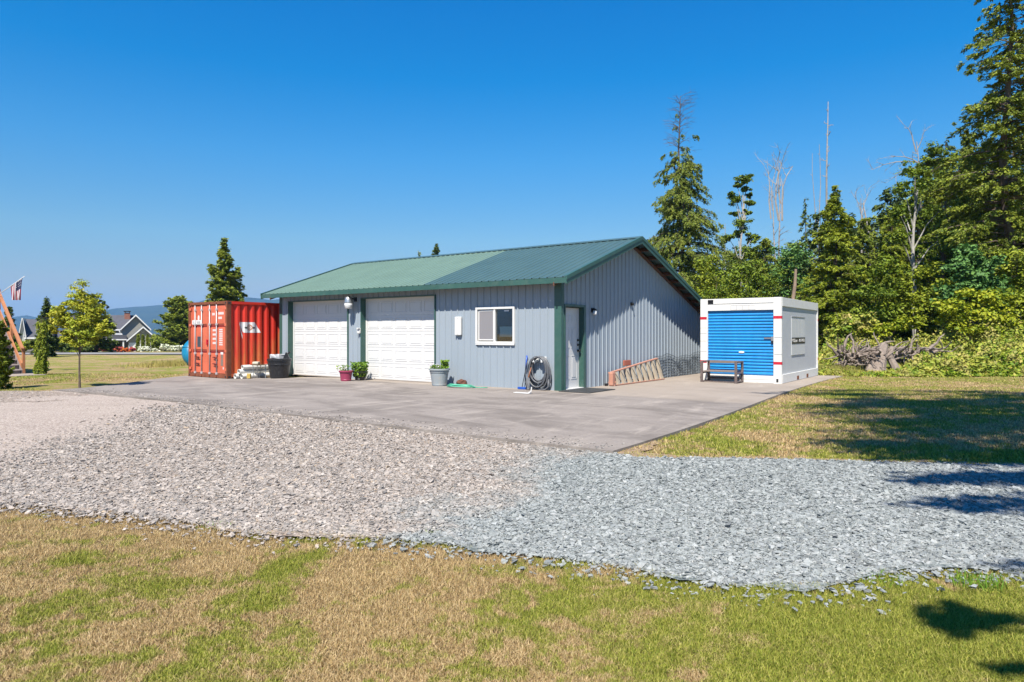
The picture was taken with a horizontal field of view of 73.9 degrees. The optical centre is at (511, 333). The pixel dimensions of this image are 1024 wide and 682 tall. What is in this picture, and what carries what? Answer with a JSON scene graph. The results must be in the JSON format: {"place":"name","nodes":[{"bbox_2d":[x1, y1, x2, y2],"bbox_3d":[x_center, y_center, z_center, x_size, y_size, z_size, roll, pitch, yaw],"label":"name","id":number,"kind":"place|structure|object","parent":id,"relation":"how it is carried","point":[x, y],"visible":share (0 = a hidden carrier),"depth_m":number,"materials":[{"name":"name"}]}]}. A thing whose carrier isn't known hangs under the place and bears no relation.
{"place":"outdoors","nodes":[
{"label":"outdoors","id":0,"kind":"place"},
{"bbox_2d":[0,391,186,467],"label":"driveway","id":1,"kind":"structure","parent":0,"point":[51,415],"depth_m":11.93,"materials":[{"name":"grey gravel"}]},
{"bbox_2d":[19,352,181,353],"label":"road","id":2,"kind":"structure","parent":0,"point":[118,353],"depth_m":50.78,"materials":[{"name":"grey asphalt"}]},
{"bbox_2d":[7,297,278,334],"bbox_3d":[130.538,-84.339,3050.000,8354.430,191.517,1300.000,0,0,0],"label":"mountains","id":3,"kind":"structure","parent":0,"point":[146,315],"depth_m":3101.61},
{"bbox_2d":[102,359,187,369],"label":"rough grass","id":4,"kind":"structure","parent":0,"point":[161,363],"depth_m":31.62,"materials":[{"name":"plant"}]},
{"bbox_2d":[0,391,1023,613],"bbox_3d":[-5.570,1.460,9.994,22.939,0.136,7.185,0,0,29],"label":"gravel","id":5,"kind":"structure","parent":0,"point":[832,564],"depth_m":5.91,"materials":[{"name":"grey gravel"}]},
{"bbox_2d":[0,335,1023,681],"bbox_3d":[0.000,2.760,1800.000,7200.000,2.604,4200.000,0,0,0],"label":"ground","id":6,"kind":"structure","parent":0,"point":[64,365],"depth_m":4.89,"materials":[{"name":"green plant"}]},
{"bbox_2d":[0,320,15,389],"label":"arborvitae","id":7,"kind":"object","parent":6,"relation":"on","point":[6,362],"visible":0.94,"depth_m":18.72,"materials":[{"name":"green plant"}]},
{"bbox_2d":[0,289,24,373],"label":"wooden stairs","id":8,"kind":"structure","parent":6,"relation":"on","point":[18,364],"depth_m":25.72,"materials":[{"name":"orange wood"}]},
{"bbox_2d":[0,276,24,299],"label":"flag","id":9,"kind":"object","parent":8,"relation":"attached to","point":[16,290],"visible":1,"depth_m":26.48,"materials":[{"name":"multicoloured fabric"}]},
{"bbox_2d":[3,306,21,346],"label":"fir tree","id":10,"kind":"object","parent":6,"relation":"on","point":[10,309],"visible":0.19,"depth_m":55.94,"materials":[{"name":"green plant"}]},
{"bbox_2d":[15,339,34,351],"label":"hedge bush","id":11,"kind":"object","parent":6,"relation":"on","point":[30,347],"visible":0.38,"depth_m":55.40,"materials":[{"name":"green plant"}]},
{"bbox_2d":[9,373,45,376],"bbox_3d":[-18.213,1.535,24.411,1.270,0.090,2.250,0,0,36],"label":"landing pad","id":12,"kind":"object","parent":6,"relation":"on","point":[26,374],"visible":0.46,"depth_m":24.83,"materials":[{"name":"concrete"}]},
{"bbox_2d":[32,319,49,373],"bbox_3d":[-17.407,0.892,25.194,0.548,2.873,0.556,0,0,0],"label":"shrub","id":13,"kind":"object","parent":6,"relation":"on","point":[41,352],"visible":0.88,"depth_m":25.11,"materials":[{"name":"green plant"}]},
{"bbox_2d":[0,391,87,401],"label":"gravel verge","id":14,"kind":"structure","parent":6,"relation":"on","point":[8,394],"depth_m":16.44,"materials":[{"name":"grey gravel"}]},
{"bbox_2d":[24,296,64,356],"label":"fir tree","id":15,"kind":"object","parent":6,"relation":"on","point":[52,343],"visible":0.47,"depth_m":44.86,"materials":[{"name":"green plant"}]},
{"bbox_2d":[57,342,74,352],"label":"hedge bush","id":16,"kind":"object","parent":6,"relation":"on","point":[67,347],"visible":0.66,"depth_m":55.50,"materials":[{"name":"green plant"}]},
{"bbox_2d":[46,278,116,387],"bbox_3d":[-12.182,0.134,19.190,1.997,3.403,1.046,0,0,0],"label":"ornamental tree","id":17,"kind":"object","parent":6,"relation":"on","point":[62,315],"visible":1,"depth_m":19.08,"materials":[{"name":"green plant"}]},
{"bbox_2d":[19,311,151,351],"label":"house","id":18,"kind":"structure","parent":6,"relation":"on","point":[129,329],"depth_m":128.43,"materials":[{"name":"grey"}]},
{"bbox_2d":[72,294,120,351],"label":"fir tree","id":19,"kind":"object","parent":6,"relation":"on","point":[105,345],"visible":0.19,"depth_m":55.10,"materials":[{"name":"green plant"}]},
{"bbox_2d":[148,295,192,351],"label":"round fir","id":20,"kind":"object","parent":6,"relation":"on","point":[175,331],"visible":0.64,"depth_m":82.82,"materials":[{"name":"green plant"}]},
{"bbox_2d":[182,341,187,364],"bbox_3d":[-12.800,0.631,28.211,1.011,1.913,1.585,0,0,39],"label":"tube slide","id":21,"kind":"object","parent":6,"relation":"on","point":[185,352],"visible":0.12,"depth_m":27.65,"materials":[{"name":"blue plastic"}]},
{"bbox_2d":[187,238,244,313],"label":"fir tree","id":22,"kind":"object","parent":6,"relation":"on","point":[221,284],"visible":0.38,"depth_m":59.57,"materials":[{"name":"green plant"}]},
{"bbox_2d":[230,265,247,298],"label":"fir tree","id":23,"kind":"object","parent":6,"relation":"on","point":[244,295],"visible":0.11,"depth_m":61.00,"materials":[{"name":"green plant"}]},
{"bbox_2d":[52,373,842,452],"bbox_3d":[-1.407,1.545,21.500,19.910,0.250,18.250,0,0,36],"label":"concrete apron","id":24,"kind":"object","parent":6,"relation":"on","point":[629,416],"visible":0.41,"depth_m":13.84,"materials":[{"name":"grey concrete"}]},
{"bbox_2d":[188,301,278,378],"bbox_3d":[-8.645,0.205,25.720,2.441,2.590,6.094,0,0,36],"label":"shipping container","id":25,"kind":"object","parent":24,"relation":"on","point":[227,339],"visible":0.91,"depth_m":23.32,"materials":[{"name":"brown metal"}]},
{"bbox_2d":[189,303,207,375],"bbox_3d":[-10.884,0.205,23.664,1.161,2.530,0.134,0,0,36],"label":"door","id":26,"kind":"structure","parent":25,"relation":"in","point":[199,314],"depth_m":23.66,"materials":[{"name":"brown metal"}]},
{"bbox_2d":[208,302,225,376],"bbox_3d":[-9.934,0.205,22.974,1.161,2.530,0.134,0,0,36],"label":"door","id":27,"kind":"structure","parent":25,"relation":"in","point":[216,313],"depth_m":22.99,"materials":[{"name":"brown metal"}]},
{"bbox_2d":[234,374,240,378],"bbox_3d":[-8.606,1.419,23.526,0.170,0.170,2.100,0,0,36],"label":"plastic pipe","id":28,"kind":"object","parent":24,"relation":"on","point":[236,376],"visible":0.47,"depth_m":22.71,"materials":[{"name":"white plastic"}]},
{"bbox_2d":[237,368,268,373],"bbox_3d":[-8.609,1.269,23.368,0.170,0.170,1.700,0,0,35],"label":"plastic pipe","id":29,"kind":"object","parent":28,"relation":"on","point":[241,371],"visible":0.59,"depth_m":22.95,"materials":[{"name":"white plastic"}]},
{"bbox_2d":[241,365,267,369],"bbox_3d":[-8.523,1.124,23.378,0.150,0.150,1.600,0,0,37],"label":"plastic pipe","id":30,"kind":"object","parent":29,"relation":"on","point":[250,367],"visible":0.59,"depth_m":22.96,"materials":[{"name":"white plastic"}]},
{"bbox_2d":[240,372,269,378],"bbox_3d":[-8.425,1.419,23.419,0.170,0.170,1.900,0,0,37],"label":"plastic pipe","id":31,"kind":"object","parent":24,"relation":"on","point":[244,376],"visible":0.52,"depth_m":22.99,"materials":[{"name":"white plastic"}]},
{"bbox_2d":[250,364,266,377],"bbox_3d":[-8.484,1.260,22.817,0.460,0.461,0.340,0,0,36],"label":"side table","id":32,"kind":"object","parent":24,"relation":"on","point":[257,365],"visible":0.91,"depth_m":22.75,"materials":[{"name":"metal"}]},
{"bbox_2d":[267,358,291,377],"bbox_3d":[-7.724,1.144,22.619,0.790,0.650,0.790,0,0,36],"label":"black tub","id":33,"kind":"object","parent":24,"relation":"on","point":[279,368],"visible":0.99,"depth_m":22.33,"materials":[{"name":"plastic"}]},
{"bbox_2d":[336,364,352,380],"bbox_3d":[-5.040,1.166,20.463,0.523,0.508,0.420,0,0,0],"label":"flower pot","id":34,"kind":"object","parent":24,"relation":"on","point":[345,375],"visible":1,"depth_m":20.34,"materials":[{"name":"ceramic"}]},
{"bbox_2d":[66,388,623,447],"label":"stray stones","id":35,"kind":"object","parent":24,"relation":"on","point":[417,426],"visible":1,"depth_m":11.45,"materials":[{"name":"grey gravel"}]},
{"bbox_2d":[350,361,368,380],"bbox_3d":[-4.623,1.124,20.718,0.575,0.593,0.566,0,0,11],"label":"flower pot","id":36,"kind":"object","parent":24,"relation":"on","point":[360,373],"visible":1,"depth_m":20.59,"materials":[{"name":"green plastic"}]},
{"bbox_2d":[428,359,449,385],"bbox_3d":[-1.981,1.056,18.579,0.590,0.728,0.590,0,0,0],"label":"flower pot","id":37,"kind":"object","parent":24,"relation":"on","point":[439,375],"visible":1,"depth_m":18.40,"materials":[{"name":"plastic"}]},
{"bbox_2d":[448,384,487,387],"bbox_3d":[-1.237,1.373,17.915,1.188,0.087,0.519,0,0,36],"label":"garden hose","id":38,"kind":"object","parent":24,"relation":"on","point":[461,385],"visible":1,"depth_m":17.77,"materials":[{"name":"green rubber"}]},
{"bbox_2d":[260,236,701,390],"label":"garage","id":39,"kind":"structure","parent":24,"relation":"on","point":[402,313],"depth_m":19.93,"materials":[{"name":"metal"}]},
{"bbox_2d":[287,299,348,377],"bbox_3d":[-6.389,0.170,22.571,3.163,2.580,0.270,0,0,36],"label":"garage door","id":40,"kind":"structure","parent":39,"relation":"in","point":[317,330],"depth_m":22.71,"materials":[{"name":"white paint"}]},
{"bbox_2d":[344,296,356,308],"bbox_3d":[-5.041,-0.966,21.221,0.260,0.388,0.400,0,0,36],"label":"yard lamp","id":41,"kind":"object","parent":39,"relation":"attached to","point":[348,302],"visible":1,"depth_m":21.08,"materials":[{"name":"metal"}]},
{"bbox_2d":[359,294,435,381],"bbox_3d":[-3.398,0.170,20.372,3.202,2.580,0.270,0,0,36],"label":"garage door","id":42,"kind":"structure","parent":39,"relation":"in","point":[397,337],"depth_m":20.47,"materials":[{"name":"white paint"}]},
{"bbox_2d":[455,317,461,334],"bbox_3d":[-1.482,-0.210,18.785,0.220,0.510,0.076,0,0,36],"label":"notice plate","id":43,"kind":"object","parent":39,"relation":"attached to","point":[458,325],"visible":1,"depth_m":18.74,"materials":[{"name":"white plastic"}]},
{"bbox_2d":[475,306,514,344],"bbox_3d":[-0.437,-0.203,18.096,1.307,1.012,0.112,0,0,36],"label":"window","id":44,"kind":"structure","parent":39,"relation":"in","point":[485,320],"depth_m":18.20,"materials":[{"name":"white plastic"}]},
{"bbox_2d":[500,326,511,336],"bbox_3d":[-0.162,-0.052,17.917,0.400,0.270,0.004,0,0,37],"label":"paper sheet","id":45,"kind":"object","parent":44,"relation":"attached to","point":[506,331],"visible":1,"depth_m":17.90,"materials":[{"name":"blue paper"}]},
{"bbox_2d":[527,356,551,389],"bbox_3d":[0.681,0.989,17.124,0.713,0.862,0.236,0,0,36],"label":"hose coil","id":46,"kind":"object","parent":39,"relation":"attached to","point":[544,380],"visible":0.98,"depth_m":17.05,"materials":[{"name":"grey rubber"}]},
{"bbox_2d":[564,304,585,389],"bbox_3d":[1.542,0.341,17.423,0.208,2.162,1.045,0,0,36],"label":"door","id":47,"kind":"structure","parent":39,"relation":"in","point":[574,318],"depth_m":17.59,"materials":[{"name":"white paint"}]},
{"bbox_2d":[525,359,533,388],"bbox_3d":[0.433,1.008,17.168,0.164,0.784,0.285,0,0,36],"label":"garden shovel","id":48,"kind":"object","parent":24,"relation":"on","point":[527,383],"visible":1,"depth_m":17.10,"materials":[{"name":"metal"}]},
{"bbox_2d":[559,387,614,392],"bbox_3d":[1.876,1.409,16.939,0.860,0.018,1.320,0,0,36],"label":"door mat","id":49,"kind":"object","parent":24,"relation":"on","point":[586,390],"depth_m":16.77,"materials":[{"name":"rubber"}]},
{"bbox_2d":[605,358,664,385],"bbox_3d":[3.605,1.085,19.770,0.312,0.670,3.430,0,0,36],"label":"railing","id":50,"kind":"object","parent":24,"relation":"on","point":[613,377],"visible":1,"depth_m":19.70,"materials":[{"name":"wood"}]},
{"bbox_2d":[654,351,699,376],"bbox_3d":[5.574,1.021,22.747,0.038,0.779,3.925,0,0,36],"label":"wire netting","id":51,"kind":"object","parent":24,"relation":"on","point":[670,373],"visible":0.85,"depth_m":22.71,"materials":[{"name":"grey metal"}]},
{"bbox_2d":[700,360,743,383],"bbox_3d":[6.181,1.120,20.056,1.070,0.640,0.650,0,0,35],"label":"metal bench","id":52,"kind":"object","parent":24,"relation":"on","point":[735,371],"visible":0.98,"depth_m":20.04,"materials":[{"name":"grey metal"}]},
{"bbox_2d":[700,297,817,383],"bbox_3d":[8.169,0.200,22.188,2.404,2.500,4.958,0,0,35],"label":"storage unit","id":53,"kind":"object","parent":24,"relation":"on","point":[773,340],"visible":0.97,"depth_m":20.34,"materials":[{"name":"white paint"}]},
{"bbox_2d":[647,91,742,298],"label":"cedar tree","id":54,"kind":"object","parent":6,"relation":"on","point":[680,207],"visible":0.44,"depth_m":45.30,"materials":[{"name":"green plant"}]},
{"bbox_2d":[719,250,752,298],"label":"forest tree","id":55,"kind":"object","parent":6,"relation":"on","point":[731,268],"visible":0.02,"depth_m":56.95,"materials":[{"name":"green plant"}]},
{"bbox_2d":[713,174,776,297],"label":"slender tree","id":56,"kind":"object","parent":6,"relation":"on","point":[747,254],"visible":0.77,"depth_m":49.84,"materials":[{"name":"green plant"}]},
{"bbox_2d":[750,244,776,296],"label":"forest tree","id":57,"kind":"object","parent":6,"relation":"on","point":[769,261],"visible":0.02,"depth_m":56.97,"materials":[{"name":"green plant"}]},
{"bbox_2d":[748,238,788,297],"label":"hemlock tree","id":58,"kind":"object","parent":6,"relation":"on","point":[765,242],"visible":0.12,"depth_m":49.77,"materials":[{"name":"green plant"}]},
{"bbox_2d":[755,151,786,263],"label":"dead tree","id":59,"kind":"object","parent":6,"relation":"on","point":[771,194],"visible":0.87,"depth_m":57.00,"materials":[{"name":"grey wood"}]},
{"bbox_2d":[762,143,792,256],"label":"dead tree","id":60,"kind":"object","parent":6,"relation":"on","point":[780,202],"visible":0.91,"depth_m":57.84,"materials":[{"name":"grey wood"}]},
{"bbox_2d":[791,269,796,298],"bbox_3d":[13.973,-1.766,34.002,0.505,2.919,0.216,0,0,0],"label":"leaning log","id":61,"kind":"object","parent":6,"relation":"on","point":[794,285],"visible":0.57,"depth_m":33.94,"materials":[{"name":"beige wood"}]},
{"bbox_2d":[777,240,821,333],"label":"forest tree","id":62,"kind":"object","parent":6,"relation":"on","point":[789,247],"visible":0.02,"depth_m":52.86,"materials":[{"name":"green plant"}]},
{"bbox_2d":[792,199,812,286],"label":"thin conifer","id":63,"kind":"object","parent":6,"relation":"on","point":[806,241],"visible":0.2,"depth_m":53.98,"materials":[{"name":"green plant"}]},
{"bbox_2d":[618,441,1023,465],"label":"earth verge","id":64,"kind":"structure","parent":6,"relation":"on","point":[658,455],"depth_m":8.01,"materials":[{"name":"brown soil"}]},
{"bbox_2d":[796,212,851,337],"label":"forest tree","id":65,"kind":"object","parent":6,"relation":"on","point":[817,216],"visible":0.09,"depth_m":52.78,"materials":[{"name":"green plant"}]},
{"bbox_2d":[821,102,833,203],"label":"dead tree","id":66,"kind":"object","parent":6,"relation":"on","point":[826,160],"visible":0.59,"depth_m":59.91,"materials":[{"name":"grey wood"}]},
{"bbox_2d":[811,221,854,311],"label":"forest tree","id":67,"kind":"object","parent":6,"relation":"on","point":[848,259],"visible":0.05,"depth_m":54.81,"materials":[{"name":"green plant"}]},
{"bbox_2d":[818,212,865,289],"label":"forest tree","id":68,"kind":"object","parent":6,"relation":"on","point":[854,230],"visible":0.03,"depth_m":56.93,"materials":[{"name":"green plant"}]},
{"bbox_2d":[818,363,878,377],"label":"weeds","id":69,"kind":"object","parent":6,"relation":"on","point":[839,366],"visible":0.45,"depth_m":23.61,"materials":[{"name":"green plant"}]},
{"bbox_2d":[837,218,884,332],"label":"hemlock tree","id":70,"kind":"object","parent":6,"relation":"on","point":[863,238],"visible":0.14,"depth_m":43.77,"materials":[{"name":"green plant"}]},
{"bbox_2d":[843,217,880,275],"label":"forest tree","id":71,"kind":"object","parent":6,"relation":"on","point":[875,239],"depth_m":58.10,"materials":[{"name":"green plant"}]},
{"bbox_2d":[851,181,878,282],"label":"dead tree","id":72,"kind":"object","parent":6,"relation":"on","point":[861,210],"visible":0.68,"depth_m":55.03,"materials":[{"name":"grey wood"}]},
{"bbox_2d":[848,332,905,367],"bbox_3d":[13.386,0.659,24.926,1.898,1.441,1.419,0,0,20],"label":"root wad","id":73,"kind":"object","parent":6,"relation":"on","point":[877,346],"visible":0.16,"depth_m":25.08,"materials":[{"name":"grey wood"}]},
{"bbox_2d":[866,214,888,259],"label":"forest tree","id":74,"kind":"object","parent":6,"relation":"on","point":[872,233],"visible":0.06,"depth_m":57.85,"materials":[{"name":"green plant"}]},
{"bbox_2d":[859,186,905,333],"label":"forest tree","id":75,"kind":"object","parent":6,"relation":"on","point":[887,197],"visible":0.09,"depth_m":52.80,"materials":[{"name":"green plant"}]},
{"bbox_2d":[860,569,910,587],"bbox_3d":[2.207,1.449,4.043,0.318,0.048,0.259,0,0,0],"label":"grass tuft","id":76,"kind":"object","parent":6,"relation":"on","point":[887,580],"visible":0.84,"depth_m":4.02,"materials":[{"name":"green plant"}]},
{"bbox_2d":[864,206,932,343],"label":"hemlock tree","id":77,"kind":"object","parent":6,"relation":"on","point":[901,255],"visible":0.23,"depth_m":42.45,"materials":[{"name":"green plant"}]},
{"bbox_2d":[868,118,932,313],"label":"bare limbed tree","id":78,"kind":"object","parent":6,"relation":"on","point":[919,231],"visible":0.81,"depth_m":46.02,"materials":[{"name":"grey wood"}]},
{"bbox_2d":[887,175,941,336],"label":"hemlock tree","id":79,"kind":"object","parent":6,"relation":"on","point":[927,203],"visible":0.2,"depth_m":45.54,"materials":[{"name":"green plant"}]},
{"bbox_2d":[905,165,953,332],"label":"hemlock tree","id":80,"kind":"object","parent":6,"relation":"on","point":[934,197],"visible":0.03,"depth_m":46.78,"materials":[{"name":"green plant"}]},
{"bbox_2d":[932,140,958,240],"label":"forest tree","id":81,"kind":"object","parent":6,"relation":"on","point":[950,149],"visible":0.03,"depth_m":60.73,"materials":[{"name":"green plant"}]},
{"bbox_2d":[948,570,1011,591],"bbox_3d":[2.701,1.428,3.951,0.343,0.080,0.288,0,0,0],"label":"grass tuft","id":82,"kind":"object","parent":6,"relation":"on","point":[970,578],"visible":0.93,"depth_m":3.95,"materials":[{"name":"green plant"}]},
{"bbox_2d":[965,140,999,248],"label":"forest tree","id":83,"kind":"object","parent":6,"relation":"on","point":[987,167],"visible":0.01,"depth_m":52.49,"materials":[{"name":"green plant"}]},
{"bbox_2d":[0,0,1023,318],"label":"sky","id":84,"kind":"structure","parent":0,"point":[314,137],"materials":[{"name":"blue"}]},
{"bbox_2d":[823,343,1023,375],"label":"bank","id":85,"kind":"structure","parent":0,"point":[963,372],"depth_m":23.94,"materials":[{"name":"green plant"}]},
{"bbox_2d":[689,254,745,298],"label":"shrub","id":86,"kind":"object","parent":85,"relation":"on","point":[708,268],"visible":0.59,"depth_m":42.30,"materials":[{"name":"green plant"}]},
{"bbox_2d":[699,258,793,298],"bbox_3d":[13.337,-1.213,38.866,5.059,5.969,3.214,0,0,28],"label":"shrub","id":87,"kind":"object","parent":85,"relation":"on","point":[734,277],"visible":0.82,"depth_m":38.56,"materials":[{"name":"green plant"}]},
{"bbox_2d":[759,239,820,298],"bbox_3d":[16.326,-1.793,39.676,3.785,7.161,3.260,0,0,16],"label":"shrub","id":88,"kind":"object","parent":85,"relation":"on","point":[800,258],"visible":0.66,"depth_m":39.50,"materials":[{"name":"green plant"}]},
{"bbox_2d":[790,185,882,353],"bbox_3d":[16.888,-2.723,36.012,6.275,10.292,5.299,0,0,0],"label":"conifer tree","id":89,"kind":"object","parent":85,"relation":"on","point":[827,270],"visible":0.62,"depth_m":35.71,"materials":[{"name":"green plant"}]},
{"bbox_2d":[823,311,881,346],"bbox_3d":[15.356,0.387,30.600,2.689,2.771,1.636,0,0,-36],"label":"shrub","id":90,"kind":"object","parent":85,"relation":"on","point":[850,323],"visible":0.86,"depth_m":30.42,"materials":[{"name":"green plant"}]},
{"bbox_2d":[826,333,897,370],"bbox_3d":[12.554,0.677,24.500,2.362,1.403,1.464,0,0,-14],"label":"root wad","id":91,"kind":"object","parent":85,"relation":"on","point":[858,358],"visible":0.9,"depth_m":24.45,"materials":[{"name":"grey wood"}]},
{"bbox_2d":[864,343,899,370],"bbox_3d":[13.203,1.034,24.314,1.517,1.428,0.717,0,0,-10],"label":"tree stump","id":92,"kind":"object","parent":85,"relation":"on","point":[893,363],"visible":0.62,"depth_m":24.30,"materials":[{"name":"grey wood"}]},
{"bbox_2d":[846,249,918,338],"bbox_3d":[18.326,-1.157,33.956,3.630,5.874,2.843,0,0,-31],"label":"shrub","id":93,"kind":"object","parent":85,"relation":"on","point":[886,289],"visible":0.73,"depth_m":33.35,"materials":[{"name":"green plant"}]},
{"bbox_2d":[863,315,922,346],"bbox_3d":[15.941,0.485,28.527,2.465,2.563,1.152,0,0,0],"label":"vine maple","id":94,"kind":"object","parent":85,"relation":"on","point":[897,324],"visible":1,"depth_m":28.42,"materials":[{"name":"green plant"}]},
{"bbox_2d":[876,261,961,337],"bbox_3d":[20.099,-0.931,33.884,4.017,5.433,3.026,0,0,0],"label":"shrub","id":95,"kind":"object","parent":85,"relation":"on","point":[916,299],"visible":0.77,"depth_m":33.45,"materials":[{"name":"green plant"}]},
{"bbox_2d":[818,311,1023,376],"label":"bramble cover","id":96,"kind":"object","parent":85,"relation":"on","point":[967,362],"visible":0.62,"depth_m":24.58,"materials":[{"name":"green plant"}]},
{"bbox_2d":[883,160,959,338],"bbox_3d":[22.110,-3.764,36.500,3.690,11.115,3.710,0,0,41],"label":"birch tree","id":97,"kind":"object","parent":85,"relation":"on","point":[897,214],"visible":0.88,"depth_m":36.59,"materials":[{"name":"green plant"}]},
{"bbox_2d":[893,334,961,364],"bbox_3d":[15.022,0.695,25.287,2.373,1.395,1.971,0,0,-23],"label":"root wad","id":98,"kind":"object","parent":85,"relation":"on","point":[907,351],"visible":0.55,"depth_m":25.35,"materials":[{"name":"grey wood"}]},
{"bbox_2d":[897,141,986,329],"bbox_3d":[25.325,-4.748,39.879,4.801,13.127,3.380,0,0,0],"label":"leaning tree","id":99,"kind":"object","parent":85,"relation":"on","point":[946,250],"visible":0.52,"depth_m":39.91,"materials":[{"name":"green plant"}]},
{"bbox_2d":[917,132,999,335],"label":"fir tree","id":100,"kind":"object","parent":85,"relation":"on","point":[966,142],"visible":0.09,"depth_m":40.93,"materials":[{"name":"green plant"}]},
{"bbox_2d":[918,0,1023,332],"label":"fir tree","id":101,"kind":"object","parent":85,"relation":"on","point":[1000,102],"visible":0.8,"depth_m":32.99,"materials":[{"name":"green plant"}]},
{"bbox_2d":[929,243,1014,341],"bbox_3d":[20.053,-1.122,29.737,3.699,5.775,2.301,0,0,0],"label":"bigleaf maple","id":102,"kind":"object","parent":85,"relation":"on","point":[978,276],"visible":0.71,"depth_m":29.50,"materials":[{"name":"green plant"}]},
{"bbox_2d":[928,287,1023,342],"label":"vine maple","id":103,"kind":"object","parent":85,"relation":"on","point":[992,297],"visible":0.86,"depth_m":27.00,"materials":[{"name":"green plant"}]},
{"bbox_2d":[948,28,1023,335],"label":"fir tree","id":104,"kind":"object","parent":85,"relation":"on","point":[1020,147],"visible":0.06,"depth_m":37.80,"materials":[{"name":"green plant"}]},
{"bbox_2d":[991,245,1023,331],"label":"shrub","id":105,"kind":"object","parent":85,"relation":"on","point":[1018,279],"visible":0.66,"depth_m":31.07,"materials":[{"name":"green plant"}]},
{"bbox_2d":[1000,287,1023,336],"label":"vine maple","id":106,"kind":"object","parent":85,"relation":"on","point":[1016,299],"visible":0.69,"depth_m":28.30,"materials":[{"name":"green plant"}]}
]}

